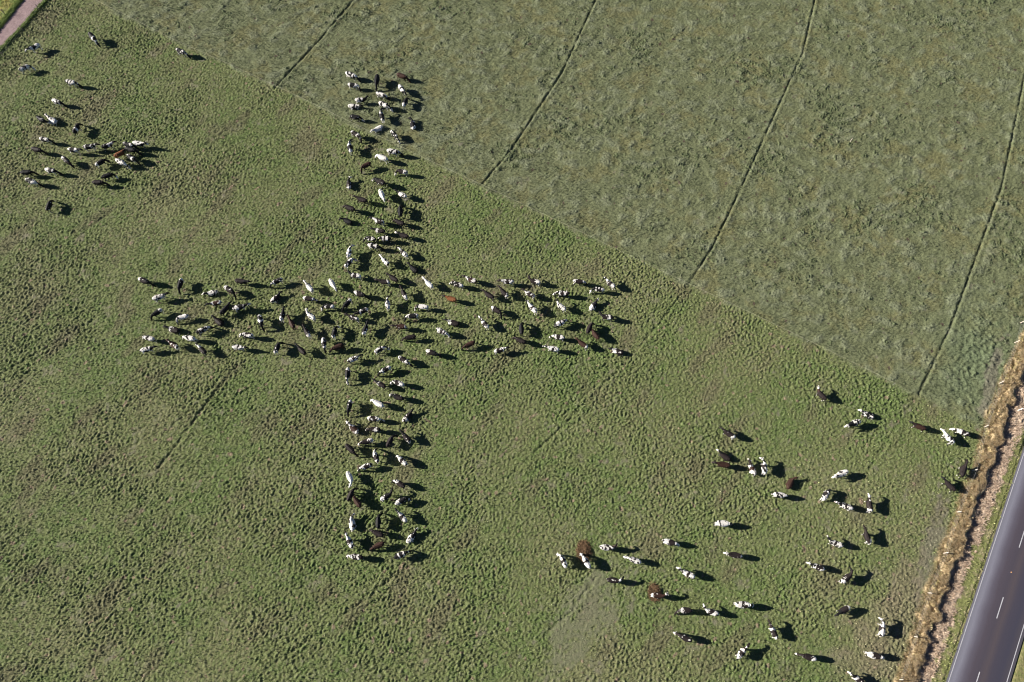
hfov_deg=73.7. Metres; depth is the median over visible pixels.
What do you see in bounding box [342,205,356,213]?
cow
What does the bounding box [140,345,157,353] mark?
cow
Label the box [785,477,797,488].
cow
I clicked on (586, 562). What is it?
cow
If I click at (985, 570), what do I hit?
road marking
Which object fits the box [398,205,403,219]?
cow
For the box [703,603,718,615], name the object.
cow
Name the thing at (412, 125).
cow
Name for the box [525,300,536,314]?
cow
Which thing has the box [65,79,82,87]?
cow
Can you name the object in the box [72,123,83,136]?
cow
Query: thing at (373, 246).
cow
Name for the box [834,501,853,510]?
cow
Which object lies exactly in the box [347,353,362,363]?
cow
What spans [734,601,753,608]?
cow
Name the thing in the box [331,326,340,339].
cow
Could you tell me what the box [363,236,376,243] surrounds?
cow
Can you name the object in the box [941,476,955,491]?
cow
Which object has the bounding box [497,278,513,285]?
cow
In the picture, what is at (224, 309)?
cow
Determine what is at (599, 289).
cow
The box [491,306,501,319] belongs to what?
cow
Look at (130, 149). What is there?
cow
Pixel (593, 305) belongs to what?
cow
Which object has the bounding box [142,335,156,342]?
cow
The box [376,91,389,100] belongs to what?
cow
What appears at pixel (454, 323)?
cow
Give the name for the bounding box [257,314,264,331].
cow
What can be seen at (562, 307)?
cow
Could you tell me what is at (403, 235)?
cow
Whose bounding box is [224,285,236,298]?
cow
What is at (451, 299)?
cow
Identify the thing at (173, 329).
cow
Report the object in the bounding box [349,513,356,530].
cow
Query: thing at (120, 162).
cow
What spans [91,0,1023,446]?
grass
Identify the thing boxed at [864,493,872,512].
cow
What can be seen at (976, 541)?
straw litter
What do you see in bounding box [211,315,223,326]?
cow
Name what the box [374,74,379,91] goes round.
cow
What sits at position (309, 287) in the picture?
cow
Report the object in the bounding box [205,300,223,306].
cow
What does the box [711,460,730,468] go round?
cow
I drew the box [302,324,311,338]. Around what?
cow
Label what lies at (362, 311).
cow
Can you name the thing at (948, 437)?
cow
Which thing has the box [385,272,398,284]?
cow
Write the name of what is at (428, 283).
cow
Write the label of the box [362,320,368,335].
cow
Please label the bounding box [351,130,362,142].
cow
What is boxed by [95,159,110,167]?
cow
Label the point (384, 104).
cow
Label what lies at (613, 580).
cow
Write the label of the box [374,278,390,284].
cow
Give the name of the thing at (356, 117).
cow
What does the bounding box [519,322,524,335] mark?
cow
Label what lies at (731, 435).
cow
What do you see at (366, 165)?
cow
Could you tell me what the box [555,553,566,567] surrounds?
cow
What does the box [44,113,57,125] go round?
cow
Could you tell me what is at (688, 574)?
cow
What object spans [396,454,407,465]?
cow
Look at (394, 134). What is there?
cow
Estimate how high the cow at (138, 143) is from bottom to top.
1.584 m
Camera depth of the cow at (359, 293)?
100.97 m
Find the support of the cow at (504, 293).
on the ground at (596, 612)
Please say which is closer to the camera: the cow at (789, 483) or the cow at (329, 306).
the cow at (789, 483)
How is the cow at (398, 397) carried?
on the ground at (596, 612)
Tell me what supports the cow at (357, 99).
on the ground at (596, 612)
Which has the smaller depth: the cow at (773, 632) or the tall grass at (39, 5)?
the cow at (773, 632)
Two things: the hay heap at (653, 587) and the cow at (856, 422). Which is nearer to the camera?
the hay heap at (653, 587)
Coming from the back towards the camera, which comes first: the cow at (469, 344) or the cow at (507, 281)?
the cow at (507, 281)
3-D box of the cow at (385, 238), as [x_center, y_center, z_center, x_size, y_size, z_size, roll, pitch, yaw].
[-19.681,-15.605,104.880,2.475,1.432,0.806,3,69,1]
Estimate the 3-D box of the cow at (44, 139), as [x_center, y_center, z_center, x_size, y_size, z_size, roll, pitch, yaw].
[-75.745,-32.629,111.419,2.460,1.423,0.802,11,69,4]
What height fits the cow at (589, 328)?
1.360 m
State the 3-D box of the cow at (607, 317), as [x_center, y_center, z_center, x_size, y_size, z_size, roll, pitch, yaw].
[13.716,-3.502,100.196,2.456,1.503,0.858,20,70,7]
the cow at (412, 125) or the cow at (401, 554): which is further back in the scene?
the cow at (412, 125)
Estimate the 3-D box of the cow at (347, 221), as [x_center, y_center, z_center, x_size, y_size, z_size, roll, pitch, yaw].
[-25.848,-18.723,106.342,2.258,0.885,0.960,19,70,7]
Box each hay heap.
[573,538,590,563]
[645,582,660,603]
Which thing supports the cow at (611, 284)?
on the ground at (596, 612)
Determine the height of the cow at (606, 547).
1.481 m
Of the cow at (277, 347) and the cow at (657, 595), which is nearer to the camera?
the cow at (657, 595)
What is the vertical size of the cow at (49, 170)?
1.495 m
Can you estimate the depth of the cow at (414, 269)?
103.17 m
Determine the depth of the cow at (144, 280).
101.71 m
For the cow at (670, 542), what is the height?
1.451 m
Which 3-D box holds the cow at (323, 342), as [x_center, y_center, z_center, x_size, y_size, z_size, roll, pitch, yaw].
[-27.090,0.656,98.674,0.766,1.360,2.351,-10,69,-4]
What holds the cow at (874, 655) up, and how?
on the ground at (596, 612)
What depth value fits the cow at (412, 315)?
99.70 m
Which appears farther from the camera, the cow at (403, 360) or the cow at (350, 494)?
the cow at (403, 360)
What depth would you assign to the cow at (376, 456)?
92.37 m
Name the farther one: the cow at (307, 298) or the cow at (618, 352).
the cow at (307, 298)
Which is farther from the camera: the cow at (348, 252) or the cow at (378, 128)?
the cow at (378, 128)
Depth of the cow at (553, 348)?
97.87 m
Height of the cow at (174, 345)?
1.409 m
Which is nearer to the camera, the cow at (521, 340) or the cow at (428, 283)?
the cow at (521, 340)
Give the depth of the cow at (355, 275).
102.05 m
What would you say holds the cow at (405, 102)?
on the ground at (596, 612)
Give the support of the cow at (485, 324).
on the ground at (596, 612)
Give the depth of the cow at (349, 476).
91.32 m
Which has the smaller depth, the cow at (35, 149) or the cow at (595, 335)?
the cow at (595, 335)
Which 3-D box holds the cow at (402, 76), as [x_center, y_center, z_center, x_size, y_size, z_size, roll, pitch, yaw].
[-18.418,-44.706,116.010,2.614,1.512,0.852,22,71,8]
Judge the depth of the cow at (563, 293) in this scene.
100.95 m
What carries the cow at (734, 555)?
on the ground at (596, 612)
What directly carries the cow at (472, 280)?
on the ground at (596, 612)
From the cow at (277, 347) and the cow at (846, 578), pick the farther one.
the cow at (277, 347)
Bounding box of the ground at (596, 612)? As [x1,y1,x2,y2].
[0,0,1023,681]
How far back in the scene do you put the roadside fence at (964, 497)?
90.90 m
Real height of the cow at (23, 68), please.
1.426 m
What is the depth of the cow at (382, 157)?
109.54 m
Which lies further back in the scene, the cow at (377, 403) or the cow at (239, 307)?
the cow at (239, 307)
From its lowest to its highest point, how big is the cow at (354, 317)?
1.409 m
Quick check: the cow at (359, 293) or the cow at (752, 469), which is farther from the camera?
the cow at (359, 293)
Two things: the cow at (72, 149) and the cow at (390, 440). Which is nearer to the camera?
the cow at (390, 440)
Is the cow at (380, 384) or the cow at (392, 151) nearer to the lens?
the cow at (380, 384)
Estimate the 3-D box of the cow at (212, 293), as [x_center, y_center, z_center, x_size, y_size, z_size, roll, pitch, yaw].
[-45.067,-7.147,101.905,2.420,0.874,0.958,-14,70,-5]
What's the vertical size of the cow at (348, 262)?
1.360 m
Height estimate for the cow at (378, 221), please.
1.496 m
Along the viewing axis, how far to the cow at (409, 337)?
98.56 m
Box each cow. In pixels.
[18,64,35,73]
[20,170,39,176]
[25,43,42,53]
[25,177,43,187]
[31,146,48,154]
[36,116,51,124]
[39,136,56,144]
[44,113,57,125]
[45,167,63,175]
[45,200,55,212]
[51,98,67,107]
[61,156,74,168]
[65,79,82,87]
[67,147,82,154]
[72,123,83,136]
[83,142,99,151]
[88,32,100,46]
[92,180,110,186]
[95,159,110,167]
[101,141,116,151]
[101,173,117,180]
[114,148,125,157]
[115,158,131,168]
[123,142,139,149]
[125,146,142,155]
[126,154,140,165]
[132,140,148,147]
[138,277,155,286]
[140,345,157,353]
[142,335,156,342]
[150,308,164,320]
[152,292,169,302]
[163,324,179,333]
[166,339,180,350]
[176,48,190,58]
[176,314,190,323]
[177,278,184,294]
[182,335,198,342]
[195,343,207,356]
[196,326,214,335]
[201,290,218,296]
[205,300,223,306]
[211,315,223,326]
[219,301,231,315]
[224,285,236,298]
[232,303,250,311]
[232,344,248,350]
[235,278,250,284]
[239,332,254,337]
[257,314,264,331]
[270,277,283,287]
[270,291,282,302]
[273,342,284,354]
[279,306,285,321]
[286,315,295,329]
[295,343,306,355]
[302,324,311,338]
[303,280,313,294]
[303,296,319,302]
[306,307,315,322]
[321,304,334,310]
[321,337,326,353]
[329,279,336,290]
[329,343,343,352]
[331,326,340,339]
[339,218,352,224]
[341,298,351,312]
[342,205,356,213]
[344,258,357,269]
[344,313,358,321]
[344,531,353,548]
[345,71,360,82]
[345,367,350,385]
[345,444,358,456]
[346,176,352,188]
[346,244,354,259]
[346,400,352,416]
[346,421,358,433]
[346,471,353,487]
[346,554,363,559]
[347,139,353,155]
[347,270,361,280]
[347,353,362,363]
[347,487,358,501]
[348,82,360,91]
[348,104,362,109]
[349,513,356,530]
[350,114,364,121]
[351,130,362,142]
[352,195,367,205]
[353,307,368,315]
[353,494,361,508]
[354,290,369,299]
[355,96,368,104]
[357,438,373,445]
[357,463,373,470]
[360,162,371,173]
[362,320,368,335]
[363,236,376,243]
[365,427,381,431]
[367,243,384,250]
[367,416,384,421]
[369,216,384,225]
[369,227,385,235]
[369,528,383,537]
[369,541,384,550]
[370,125,383,132]
[370,399,384,408]
[372,177,386,187]
[372,378,386,389]
[373,448,379,463]
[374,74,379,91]
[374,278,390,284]
[374,346,389,353]
[375,154,388,163]
[375,512,383,528]
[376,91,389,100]
[377,236,391,242]
[377,365,391,376]
[378,101,393,111]
[378,189,385,201]
[379,108,384,122]
[379,254,389,266]
[380,487,392,501]
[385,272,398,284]
[385,295,390,310]
[386,435,397,446]
[387,148,403,156]
[389,393,403,401]
[390,130,399,143]
[390,324,406,330]
[390,380,404,387]
[391,480,404,488]
[392,219,404,227]
[393,188,406,200]
[394,231,409,240]
[394,508,407,521]
[394,550,411,559]
[395,169,407,176]
[395,497,411,504]
[396,72,410,82]
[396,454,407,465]
[397,246,408,258]
[398,84,406,95]
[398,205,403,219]
[398,356,412,366]
[399,285,407,300]
[399,429,410,443]
[401,334,416,340]
[402,97,408,109]
[402,408,413,421]
[404,313,418,321]
[406,262,417,272]
[406,527,417,542]
[408,117,416,129]
[415,304,428,310]
[422,276,432,289]
[426,349,441,357]
[436,328,450,337]
[442,294,456,302]
[443,318,458,327]
[449,281,463,289]
[461,341,474,350]
[462,275,477,285]
[478,316,488,329]
[481,289,493,301]
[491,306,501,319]
[494,346,509,353]
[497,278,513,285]
[497,285,507,298]
[512,337,525,345]
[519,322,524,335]
[521,288,534,298]
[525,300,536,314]
[528,275,540,285]
[542,344,558,351]
[549,334,564,339]
[553,290,569,297]
[554,319,568,328]
[555,298,565,312]
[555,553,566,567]
[573,279,587,284]
[574,337,587,350]
[580,553,590,568]
[585,323,594,334]
[589,287,604,293]
[589,298,598,310]
[591,329,599,340]
[599,311,613,321]
[600,543,617,550]
[604,277,614,289]
[606,576,623,583]
[608,347,623,355]
[623,556,640,563]
[651,591,668,598]
[662,539,679,546]
[673,631,691,641]
[674,607,692,614]
[676,567,694,578]
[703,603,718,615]
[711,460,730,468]
[714,520,732,526]
[716,449,730,461]
[719,427,735,439]
[723,551,742,557]
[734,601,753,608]
[735,643,749,658]
[747,458,755,475]
[759,457,767,474]
[768,619,777,638]
[771,492,788,497]
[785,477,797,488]
[795,652,816,660]
[806,562,824,570]
[816,385,826,400]
[820,488,830,500]
[827,535,843,547]
[831,469,848,477]
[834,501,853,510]
[834,606,849,615]
[838,567,853,582]
[844,419,860,427]
[847,671,864,681]
[858,409,873,418]
[861,525,871,544]
[863,651,883,659]
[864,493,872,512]
[876,617,885,636]
[909,421,925,431]
[940,428,954,443]
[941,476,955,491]
[949,428,969,437]
[956,459,969,477]
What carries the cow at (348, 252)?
on the ground at (596, 612)
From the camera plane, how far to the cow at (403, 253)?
103.47 m
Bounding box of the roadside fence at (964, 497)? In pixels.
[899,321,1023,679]
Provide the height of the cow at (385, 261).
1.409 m
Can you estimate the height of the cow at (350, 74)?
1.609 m
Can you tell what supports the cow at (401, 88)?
on the ground at (596, 612)
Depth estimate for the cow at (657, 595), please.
86.00 m
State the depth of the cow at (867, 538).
88.64 m
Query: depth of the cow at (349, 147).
110.31 m
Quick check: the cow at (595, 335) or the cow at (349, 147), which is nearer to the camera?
the cow at (595, 335)
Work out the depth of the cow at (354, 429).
94.28 m
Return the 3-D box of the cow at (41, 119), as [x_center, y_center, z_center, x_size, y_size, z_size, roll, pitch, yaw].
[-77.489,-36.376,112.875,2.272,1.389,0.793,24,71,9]
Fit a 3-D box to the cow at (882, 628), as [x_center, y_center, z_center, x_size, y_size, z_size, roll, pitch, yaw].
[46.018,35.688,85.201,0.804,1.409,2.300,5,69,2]
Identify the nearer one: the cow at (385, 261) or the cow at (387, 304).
the cow at (387, 304)
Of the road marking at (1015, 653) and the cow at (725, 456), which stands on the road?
the road marking at (1015, 653)
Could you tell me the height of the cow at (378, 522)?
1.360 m
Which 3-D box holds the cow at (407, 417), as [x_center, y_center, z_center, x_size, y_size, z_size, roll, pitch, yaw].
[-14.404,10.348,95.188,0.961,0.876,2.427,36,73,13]
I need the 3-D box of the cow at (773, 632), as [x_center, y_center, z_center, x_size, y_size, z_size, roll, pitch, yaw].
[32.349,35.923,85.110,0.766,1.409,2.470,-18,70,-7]
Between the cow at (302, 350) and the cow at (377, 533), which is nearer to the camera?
the cow at (377, 533)
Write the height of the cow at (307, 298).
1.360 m
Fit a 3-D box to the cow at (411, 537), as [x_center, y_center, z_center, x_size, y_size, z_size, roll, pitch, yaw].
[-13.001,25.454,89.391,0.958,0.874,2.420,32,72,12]
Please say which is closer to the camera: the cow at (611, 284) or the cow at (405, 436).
the cow at (405, 436)
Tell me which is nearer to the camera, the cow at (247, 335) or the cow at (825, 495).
the cow at (825, 495)
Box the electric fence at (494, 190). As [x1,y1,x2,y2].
[114,10,847,359]
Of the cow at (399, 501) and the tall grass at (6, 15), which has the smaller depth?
the cow at (399, 501)
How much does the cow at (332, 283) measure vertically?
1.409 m
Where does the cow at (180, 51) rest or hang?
on the ground at (596, 612)
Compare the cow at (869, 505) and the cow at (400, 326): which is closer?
the cow at (869, 505)
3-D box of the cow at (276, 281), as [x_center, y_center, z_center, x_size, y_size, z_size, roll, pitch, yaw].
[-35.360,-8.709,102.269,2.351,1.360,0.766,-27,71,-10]
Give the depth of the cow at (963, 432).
93.61 m
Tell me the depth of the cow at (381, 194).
107.08 m
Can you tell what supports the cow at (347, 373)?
on the ground at (596, 612)
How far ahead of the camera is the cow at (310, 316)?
99.73 m
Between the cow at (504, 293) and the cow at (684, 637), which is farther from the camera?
the cow at (504, 293)
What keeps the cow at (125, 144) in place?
on the ground at (596, 612)
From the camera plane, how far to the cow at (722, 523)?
89.00 m
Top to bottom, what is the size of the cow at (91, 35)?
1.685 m
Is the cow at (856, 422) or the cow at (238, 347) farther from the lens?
the cow at (238, 347)
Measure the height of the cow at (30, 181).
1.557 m
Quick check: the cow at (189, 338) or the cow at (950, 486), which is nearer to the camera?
the cow at (950, 486)
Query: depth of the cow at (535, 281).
101.77 m
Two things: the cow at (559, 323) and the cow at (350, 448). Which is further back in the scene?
the cow at (559, 323)
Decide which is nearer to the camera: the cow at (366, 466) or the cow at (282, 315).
the cow at (366, 466)
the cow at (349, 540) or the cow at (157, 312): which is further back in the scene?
the cow at (157, 312)
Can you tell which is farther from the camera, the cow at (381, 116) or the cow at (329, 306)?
the cow at (381, 116)
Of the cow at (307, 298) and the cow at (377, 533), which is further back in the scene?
the cow at (307, 298)
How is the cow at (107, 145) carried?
on the ground at (596, 612)
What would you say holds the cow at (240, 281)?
on the ground at (596, 612)
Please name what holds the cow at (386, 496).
on the ground at (596, 612)
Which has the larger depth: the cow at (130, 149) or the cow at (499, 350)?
the cow at (130, 149)
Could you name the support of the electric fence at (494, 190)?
on the ground at (596, 612)
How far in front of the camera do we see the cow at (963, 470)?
91.66 m
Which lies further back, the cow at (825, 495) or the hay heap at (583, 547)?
the cow at (825, 495)
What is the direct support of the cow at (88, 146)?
on the ground at (596, 612)
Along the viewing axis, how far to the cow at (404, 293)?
101.07 m
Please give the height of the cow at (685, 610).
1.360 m
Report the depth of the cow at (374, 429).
93.67 m
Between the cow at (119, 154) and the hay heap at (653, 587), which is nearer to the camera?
the hay heap at (653, 587)
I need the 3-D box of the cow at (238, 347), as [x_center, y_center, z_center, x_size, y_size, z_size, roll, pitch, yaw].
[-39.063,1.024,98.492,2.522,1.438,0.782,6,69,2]
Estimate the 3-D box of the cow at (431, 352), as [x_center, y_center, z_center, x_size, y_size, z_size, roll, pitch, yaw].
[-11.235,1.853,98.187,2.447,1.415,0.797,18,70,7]
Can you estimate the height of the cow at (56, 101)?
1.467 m
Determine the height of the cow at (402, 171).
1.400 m
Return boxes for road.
[946,448,1023,681]
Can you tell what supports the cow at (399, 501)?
on the ground at (596, 612)
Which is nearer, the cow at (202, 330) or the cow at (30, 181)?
the cow at (202, 330)
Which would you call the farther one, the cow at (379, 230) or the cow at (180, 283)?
the cow at (379, 230)
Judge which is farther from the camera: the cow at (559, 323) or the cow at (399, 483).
the cow at (559, 323)
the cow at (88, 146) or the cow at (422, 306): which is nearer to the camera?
the cow at (422, 306)
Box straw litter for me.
[917,375,1023,681]
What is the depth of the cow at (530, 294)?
101.04 m
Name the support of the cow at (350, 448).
on the ground at (596, 612)
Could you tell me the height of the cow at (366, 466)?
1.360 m
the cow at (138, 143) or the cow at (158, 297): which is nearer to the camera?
the cow at (158, 297)
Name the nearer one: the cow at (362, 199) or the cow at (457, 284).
the cow at (457, 284)
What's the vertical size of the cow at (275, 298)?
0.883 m
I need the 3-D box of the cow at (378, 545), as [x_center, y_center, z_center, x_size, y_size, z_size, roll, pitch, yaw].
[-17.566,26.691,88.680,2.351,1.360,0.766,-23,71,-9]
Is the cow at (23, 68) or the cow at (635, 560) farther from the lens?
the cow at (23, 68)
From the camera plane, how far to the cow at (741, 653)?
83.70 m
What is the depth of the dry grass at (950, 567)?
90.15 m
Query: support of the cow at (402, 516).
on the ground at (596, 612)
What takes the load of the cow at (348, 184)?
on the ground at (596, 612)
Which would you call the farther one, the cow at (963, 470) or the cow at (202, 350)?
the cow at (202, 350)
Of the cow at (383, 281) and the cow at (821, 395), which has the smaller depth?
the cow at (821, 395)
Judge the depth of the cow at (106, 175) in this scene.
108.52 m
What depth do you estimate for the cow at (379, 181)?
107.80 m
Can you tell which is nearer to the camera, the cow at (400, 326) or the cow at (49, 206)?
the cow at (400, 326)
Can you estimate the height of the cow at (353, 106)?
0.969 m
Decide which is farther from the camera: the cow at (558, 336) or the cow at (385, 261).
the cow at (385, 261)
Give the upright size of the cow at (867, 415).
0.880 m
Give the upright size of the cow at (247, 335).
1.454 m
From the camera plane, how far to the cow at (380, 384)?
96.01 m
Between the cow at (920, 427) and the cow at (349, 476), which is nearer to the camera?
the cow at (349, 476)
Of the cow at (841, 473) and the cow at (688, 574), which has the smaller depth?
the cow at (688, 574)
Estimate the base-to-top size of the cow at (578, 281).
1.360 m
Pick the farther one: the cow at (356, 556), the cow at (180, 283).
the cow at (180, 283)
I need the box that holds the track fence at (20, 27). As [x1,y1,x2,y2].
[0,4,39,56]
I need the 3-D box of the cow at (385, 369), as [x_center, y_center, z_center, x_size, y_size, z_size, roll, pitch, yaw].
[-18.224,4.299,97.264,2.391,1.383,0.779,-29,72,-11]
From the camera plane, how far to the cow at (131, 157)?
109.58 m
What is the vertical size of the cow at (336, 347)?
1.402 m
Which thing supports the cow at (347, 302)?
on the ground at (596, 612)
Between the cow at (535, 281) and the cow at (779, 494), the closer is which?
the cow at (779, 494)
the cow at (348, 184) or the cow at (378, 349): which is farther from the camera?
the cow at (348, 184)
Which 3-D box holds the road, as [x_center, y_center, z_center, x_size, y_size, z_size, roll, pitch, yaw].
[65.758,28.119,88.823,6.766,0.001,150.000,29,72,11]
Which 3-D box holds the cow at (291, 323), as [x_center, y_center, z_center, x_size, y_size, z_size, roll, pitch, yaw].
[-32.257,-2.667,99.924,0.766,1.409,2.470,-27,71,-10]
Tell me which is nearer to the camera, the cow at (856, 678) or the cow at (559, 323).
the cow at (856, 678)
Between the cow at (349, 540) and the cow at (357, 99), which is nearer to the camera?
the cow at (349, 540)
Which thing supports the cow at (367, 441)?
on the ground at (596, 612)
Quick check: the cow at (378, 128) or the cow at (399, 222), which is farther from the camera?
the cow at (378, 128)
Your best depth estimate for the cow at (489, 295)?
100.97 m
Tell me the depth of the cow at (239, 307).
100.10 m
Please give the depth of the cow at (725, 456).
92.94 m
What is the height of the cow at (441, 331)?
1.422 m
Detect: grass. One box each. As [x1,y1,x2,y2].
[0,0,22,26]
[0,0,46,51]
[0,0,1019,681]
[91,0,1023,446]
[896,330,1023,681]
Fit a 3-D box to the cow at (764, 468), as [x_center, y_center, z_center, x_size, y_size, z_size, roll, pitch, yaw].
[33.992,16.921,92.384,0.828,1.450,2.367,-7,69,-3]
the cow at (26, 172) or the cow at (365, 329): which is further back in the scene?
the cow at (26, 172)
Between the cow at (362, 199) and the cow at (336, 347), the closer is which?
the cow at (336, 347)
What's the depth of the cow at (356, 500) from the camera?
90.18 m
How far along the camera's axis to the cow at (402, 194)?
107.16 m
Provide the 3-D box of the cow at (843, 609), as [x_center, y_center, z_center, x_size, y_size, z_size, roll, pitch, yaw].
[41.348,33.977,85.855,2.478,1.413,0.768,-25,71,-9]
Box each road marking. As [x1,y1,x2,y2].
[948,453,1023,681]
[1007,625,1023,680]
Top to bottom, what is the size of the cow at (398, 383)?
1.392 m
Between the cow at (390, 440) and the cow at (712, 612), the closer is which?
the cow at (712, 612)
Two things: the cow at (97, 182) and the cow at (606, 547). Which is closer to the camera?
the cow at (606, 547)
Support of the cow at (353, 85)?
on the ground at (596, 612)
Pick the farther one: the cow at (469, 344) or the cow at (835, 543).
the cow at (469, 344)
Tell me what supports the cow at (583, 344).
on the ground at (596, 612)
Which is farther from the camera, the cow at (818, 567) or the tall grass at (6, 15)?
the tall grass at (6, 15)
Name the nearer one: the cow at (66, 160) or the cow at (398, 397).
the cow at (398, 397)
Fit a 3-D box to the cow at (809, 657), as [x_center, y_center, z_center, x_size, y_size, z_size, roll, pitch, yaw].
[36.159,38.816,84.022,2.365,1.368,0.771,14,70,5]
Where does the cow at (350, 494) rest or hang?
on the ground at (596, 612)
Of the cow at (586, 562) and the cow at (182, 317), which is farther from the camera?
the cow at (182, 317)
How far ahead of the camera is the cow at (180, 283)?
101.66 m
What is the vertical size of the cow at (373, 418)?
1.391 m
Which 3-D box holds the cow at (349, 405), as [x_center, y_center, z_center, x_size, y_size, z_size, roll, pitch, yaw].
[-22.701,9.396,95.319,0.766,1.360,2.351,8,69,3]
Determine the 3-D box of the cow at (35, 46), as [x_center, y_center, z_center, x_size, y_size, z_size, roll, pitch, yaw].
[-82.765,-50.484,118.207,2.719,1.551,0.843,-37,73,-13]

